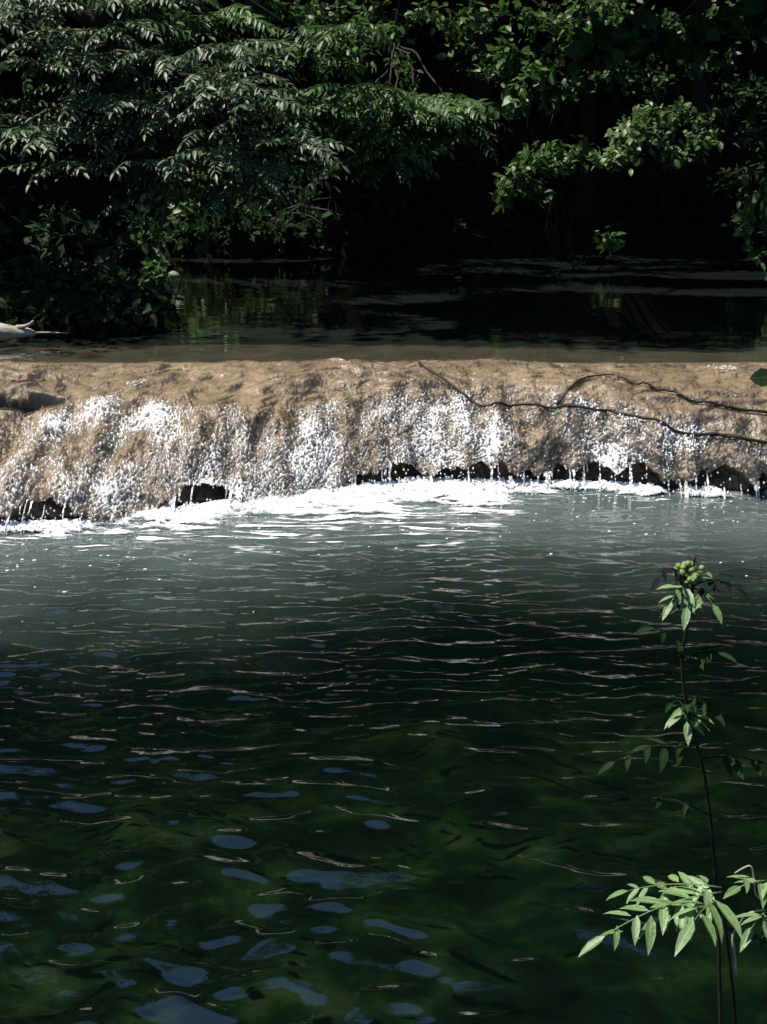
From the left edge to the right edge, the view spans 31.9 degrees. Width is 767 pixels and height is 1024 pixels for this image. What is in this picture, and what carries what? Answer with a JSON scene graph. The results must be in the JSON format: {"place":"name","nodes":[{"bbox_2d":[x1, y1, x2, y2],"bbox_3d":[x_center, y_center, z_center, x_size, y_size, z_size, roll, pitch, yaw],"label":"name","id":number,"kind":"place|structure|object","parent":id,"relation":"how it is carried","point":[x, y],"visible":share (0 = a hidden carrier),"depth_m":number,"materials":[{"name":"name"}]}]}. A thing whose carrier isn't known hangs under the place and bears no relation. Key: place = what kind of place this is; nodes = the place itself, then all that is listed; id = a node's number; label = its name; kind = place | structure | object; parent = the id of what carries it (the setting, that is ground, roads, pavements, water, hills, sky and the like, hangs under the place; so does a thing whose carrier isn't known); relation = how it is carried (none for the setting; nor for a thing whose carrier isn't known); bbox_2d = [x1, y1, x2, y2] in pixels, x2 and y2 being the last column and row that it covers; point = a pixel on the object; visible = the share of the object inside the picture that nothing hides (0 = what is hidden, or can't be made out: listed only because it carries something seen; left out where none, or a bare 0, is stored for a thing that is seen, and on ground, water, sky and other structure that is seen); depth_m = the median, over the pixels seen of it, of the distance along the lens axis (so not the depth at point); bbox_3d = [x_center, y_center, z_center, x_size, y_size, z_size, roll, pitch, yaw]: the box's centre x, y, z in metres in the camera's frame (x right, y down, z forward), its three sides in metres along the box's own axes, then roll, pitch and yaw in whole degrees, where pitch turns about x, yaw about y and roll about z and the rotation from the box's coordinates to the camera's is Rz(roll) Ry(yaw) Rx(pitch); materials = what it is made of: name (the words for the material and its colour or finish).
{"place":"outdoors","nodes":[
{"label":"outdoors","id":0,"kind":"place"},
{"bbox_2d":[0,475,766,1023],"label":"river pool","id":1,"kind":"structure","parent":0,"point":[304,777],"depth_m":4.79,"materials":[{"name":"liquid"}]},
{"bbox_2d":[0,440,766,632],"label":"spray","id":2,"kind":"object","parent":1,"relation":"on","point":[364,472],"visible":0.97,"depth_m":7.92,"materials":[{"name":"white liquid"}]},
{"bbox_2d":[0,475,766,556],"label":"foam","id":3,"kind":"object","parent":1,"relation":"on","point":[369,503],"visible":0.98,"depth_m":8.04,"materials":[{"name":"white"}]},
{"bbox_2d":[0,0,766,363],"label":"ground","id":4,"kind":"structure","parent":0,"point":[596,326],"depth_m":16.80,"materials":[{"name":"brown soil"}]},
{"bbox_2d":[0,320,66,341],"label":"drift log","id":5,"kind":"object","parent":4,"relation":"on","point":[9,332],"visible":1,"depth_m":10.19,"materials":[{"name":"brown wood"}]},
{"bbox_2d":[0,7,76,256],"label":"broadleaf tree","id":6,"kind":"object","parent":4,"relation":"on","point":[7,187],"visible":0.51,"depth_m":11.72,"materials":[{"name":"green plant"}]},
{"bbox_2d":[25,200,80,268],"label":"creeper","id":7,"kind":"object","parent":4,"relation":"on","point":[50,228],"visible":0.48,"depth_m":11.32,"materials":[{"name":"green plant"}]},
{"bbox_2d":[0,249,178,344],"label":"bank bush","id":8,"kind":"object","parent":4,"relation":"on","point":[145,310],"visible":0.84,"depth_m":10.59,"materials":[{"name":"green plant"}]},
{"bbox_2d":[120,167,191,340],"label":"ivy column","id":9,"kind":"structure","parent":4,"relation":"on","point":[149,234],"depth_m":10.92,"materials":[{"name":"green plant"}]},
{"bbox_2d":[14,0,337,217],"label":"broadleaf tree","id":10,"kind":"object","parent":4,"relation":"on","point":[145,69],"visible":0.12,"depth_m":18.55,"materials":[{"name":"green plant"}]},
{"bbox_2d":[0,0,354,260],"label":"drooping tree","id":11,"kind":"object","parent":4,"relation":"on","point":[93,64],"visible":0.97,"depth_m":10.93,"materials":[{"name":"green plant"}]},
{"bbox_2d":[169,223,223,319],"bbox_3d":[-1.732,-2.134,12.227,0.537,0.969,0.384,0,16,0],"label":"sprig","id":12,"kind":"object","parent":4,"relation":"on","point":[206,238],"visible":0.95,"depth_m":12.11,"materials":[{"name":"green plant"}]},
{"bbox_2d":[0,0,400,237],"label":"drooping tree","id":13,"kind":"object","parent":4,"relation":"on","point":[336,35],"visible":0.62,"depth_m":12.55,"materials":[{"name":"green plant"}]},
{"bbox_2d":[162,162,271,235],"bbox_3d":[-2.243,-3.974,17.051,1.168,1.162,1.707,-11,20,-35],"label":"green bush","id":14,"kind":"object","parent":4,"relation":"on","point":[196,205],"visible":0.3,"depth_m":16.82,"materials":[{"name":"green plant"}]},
{"bbox_2d":[242,154,395,228],"bbox_3d":[-0.814,-4.066,17.362,1.982,1.187,1.084,0,16,0],"label":"bank bush","id":15,"kind":"object","parent":4,"relation":"on","point":[361,190],"visible":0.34,"depth_m":17.22,"materials":[{"name":"green plant"}]},
{"bbox_2d":[162,195,498,258],"bbox_3d":[-0.750,-3.521,16.754,4.394,0.822,1.081,0,16,0],"label":"bank bush","id":16,"kind":"object","parent":4,"relation":"on","point":[332,234],"visible":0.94,"depth_m":16.56,"materials":[{"name":"green plant"}]},
{"bbox_2d":[230,0,502,226],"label":"young tree","id":17,"kind":"object","parent":4,"relation":"on","point":[321,16],"visible":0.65,"depth_m":15.07,"materials":[{"name":"green plant"}]},
{"bbox_2d":[349,0,384,227],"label":"broadleaf tree","id":18,"kind":"object","parent":4,"relation":"on","point":[369,74],"visible":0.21,"depth_m":17.62,"materials":[{"name":"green plant"}]},
{"bbox_2d":[0,358,766,523],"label":"river ledge","id":19,"kind":"object","parent":4,"relation":"on","point":[549,447],"visible":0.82,"depth_m":8.57,"materials":[{"name":"stone"}]},
{"bbox_2d":[0,356,765,535],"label":"falling water","id":20,"kind":"structure","parent":19,"relation":"on","point":[156,409],"depth_m":8.43,"materials":[{"name":"white liquid"}]},
{"bbox_2d":[418,362,766,444],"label":"fallen branch","id":21,"kind":"object","parent":19,"relation":"on","point":[714,434],"visible":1,"depth_m":8.56,"materials":[{"name":"brown wood"}]},
{"bbox_2d":[617,375,766,412],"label":"fallen branch","id":22,"kind":"object","parent":19,"relation":"on","point":[705,401],"visible":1,"depth_m":8.53,"materials":[{"name":"brown wood"}]},
{"bbox_2d":[0,0,766,332],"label":"undergrowth","id":23,"kind":"object","parent":4,"relation":"on","point":[94,232],"visible":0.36,"depth_m":17.57,"materials":[{"name":"green plant"}]},
{"bbox_2d":[313,0,467,35],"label":"broadleaf tree","id":24,"kind":"object","parent":4,"relation":"on","point":[455,7],"visible":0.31,"depth_m":21.79,"materials":[{"name":"green plant"}]},
{"bbox_2d":[302,0,520,226],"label":"ferny tree","id":25,"kind":"object","parent":4,"relation":"on","point":[429,113],"visible":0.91,"depth_m":13.54,"materials":[{"name":"green plant"}]},
{"bbox_2d":[467,0,494,227],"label":"broadleaf tree","id":26,"kind":"object","parent":4,"relation":"on","point":[480,88],"visible":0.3,"depth_m":18.26,"materials":[{"name":"green plant"}]},
{"bbox_2d":[350,0,629,225],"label":"young tree","id":27,"kind":"object","parent":4,"relation":"on","point":[536,71],"visible":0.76,"depth_m":15.48,"materials":[{"name":"green plant"}]},
{"bbox_2d":[438,159,562,230],"bbox_3d":[1.547,-4.136,17.839,1.673,1.179,0.898,0,16,0],"label":"bank bush","id":28,"kind":"object","parent":4,"relation":"on","point":[454,188],"visible":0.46,"depth_m":17.65,"materials":[{"name":"green plant"}]},
{"bbox_2d":[491,134,625,314],"bbox_3d":[2.198,-3.222,15.554,1.322,2.226,2.691,9,18,28],"label":"arching bush","id":29,"kind":"object","parent":4,"relation":"on","point":[546,163],"visible":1,"depth_m":14.81,"materials":[{"name":"green plant"}]},
{"bbox_2d":[574,0,599,226],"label":"broadleaf tree","id":30,"kind":"object","parent":4,"relation":"on","point":[587,115],"visible":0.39,"depth_m":17.06,"materials":[{"name":"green plant"}]},
{"bbox_2d":[550,137,658,226],"bbox_3d":[2.832,-4.183,17.484,1.824,1.361,0.972,0,16,0],"label":"bank bush","id":31,"kind":"object","parent":4,"relation":"on","point":[610,188],"visible":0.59,"depth_m":17.41,"materials":[{"name":"green plant"}]},
{"bbox_2d":[458,0,766,226],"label":"young tree","id":32,"kind":"object","parent":4,"relation":"on","point":[747,93],"visible":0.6,"depth_m":15.21,"materials":[{"name":"green plant"}]},
{"bbox_2d":[578,871,741,1023],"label":"elder herb","id":33,"kind":"object","parent":4,"relation":"on","point":[687,918],"visible":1,"depth_m":2.74,"materials":[{"name":"green plant"}]},
{"bbox_2d":[586,95,741,235],"bbox_3d":[3.496,-3.930,15.514,1.521,1.681,2.615,10,19,32],"label":"pale bush","id":34,"kind":"object","parent":4,"relation":"on","point":[658,118],"visible":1,"depth_m":14.87,"materials":[{"name":"green plant"}]},
{"bbox_2d":[564,0,766,75],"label":"broad leaved bough","id":35,"kind":"object","parent":4,"relation":"on","point":[603,47],"visible":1,"depth_m":10.67,"materials":[{"name":"green plant"}]},
{"bbox_2d":[597,555,765,1023],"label":"elder herb","id":36,"kind":"object","parent":4,"relation":"on","point":[690,568],"visible":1,"depth_m":2.80,"materials":[{"name":"green plant"}]},
{"bbox_2d":[678,0,714,222],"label":"broadleaf tree","id":37,"kind":"object","parent":4,"relation":"on","point":[701,94],"visible":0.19,"depth_m":17.83,"materials":[{"name":"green plant"}]},
{"bbox_2d":[646,160,766,229],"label":"bank bush","id":38,"kind":"object","parent":4,"relation":"on","point":[683,188],"visible":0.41,"depth_m":17.42,"materials":[{"name":"green plant"}]},
{"bbox_2d":[698,141,766,297],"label":"bank bush","id":39,"kind":"object","parent":4,"relation":"on","point":[759,160],"visible":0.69,"depth_m":16.08,"materials":[{"name":"green plant"}]},
{"bbox_2d":[721,176,766,280],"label":"bank bush","id":40,"kind":"object","parent":4,"relation":"on","point":[749,217],"visible":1,"depth_m":12.29,"materials":[{"name":"green plant"}]},
{"bbox_2d":[723,865,766,977],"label":"elder herb","id":41,"kind":"object","parent":4,"relation":"on","point":[747,936],"visible":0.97,"depth_m":2.69,"materials":[{"name":"green plant"}]},
{"bbox_2d":[742,184,764,209],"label":"bank bush","id":42,"kind":"object","parent":4,"relation":"on","point":[749,187],"visible":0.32,"depth_m":13.66,"materials":[{"name":"green plant"}]},
{"bbox_2d":[749,368,766,386],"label":"leaf","id":43,"kind":"object","parent":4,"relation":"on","point":[758,377],"visible":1,"depth_m":3.24,"materials":[{"name":"green plant"}]},
{"bbox_2d":[130,254,766,306],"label":"pool","id":44,"kind":"structure","parent":0,"point":[620,268],"depth_m":15.23,"materials":[{"name":"liquid"}]}
]}

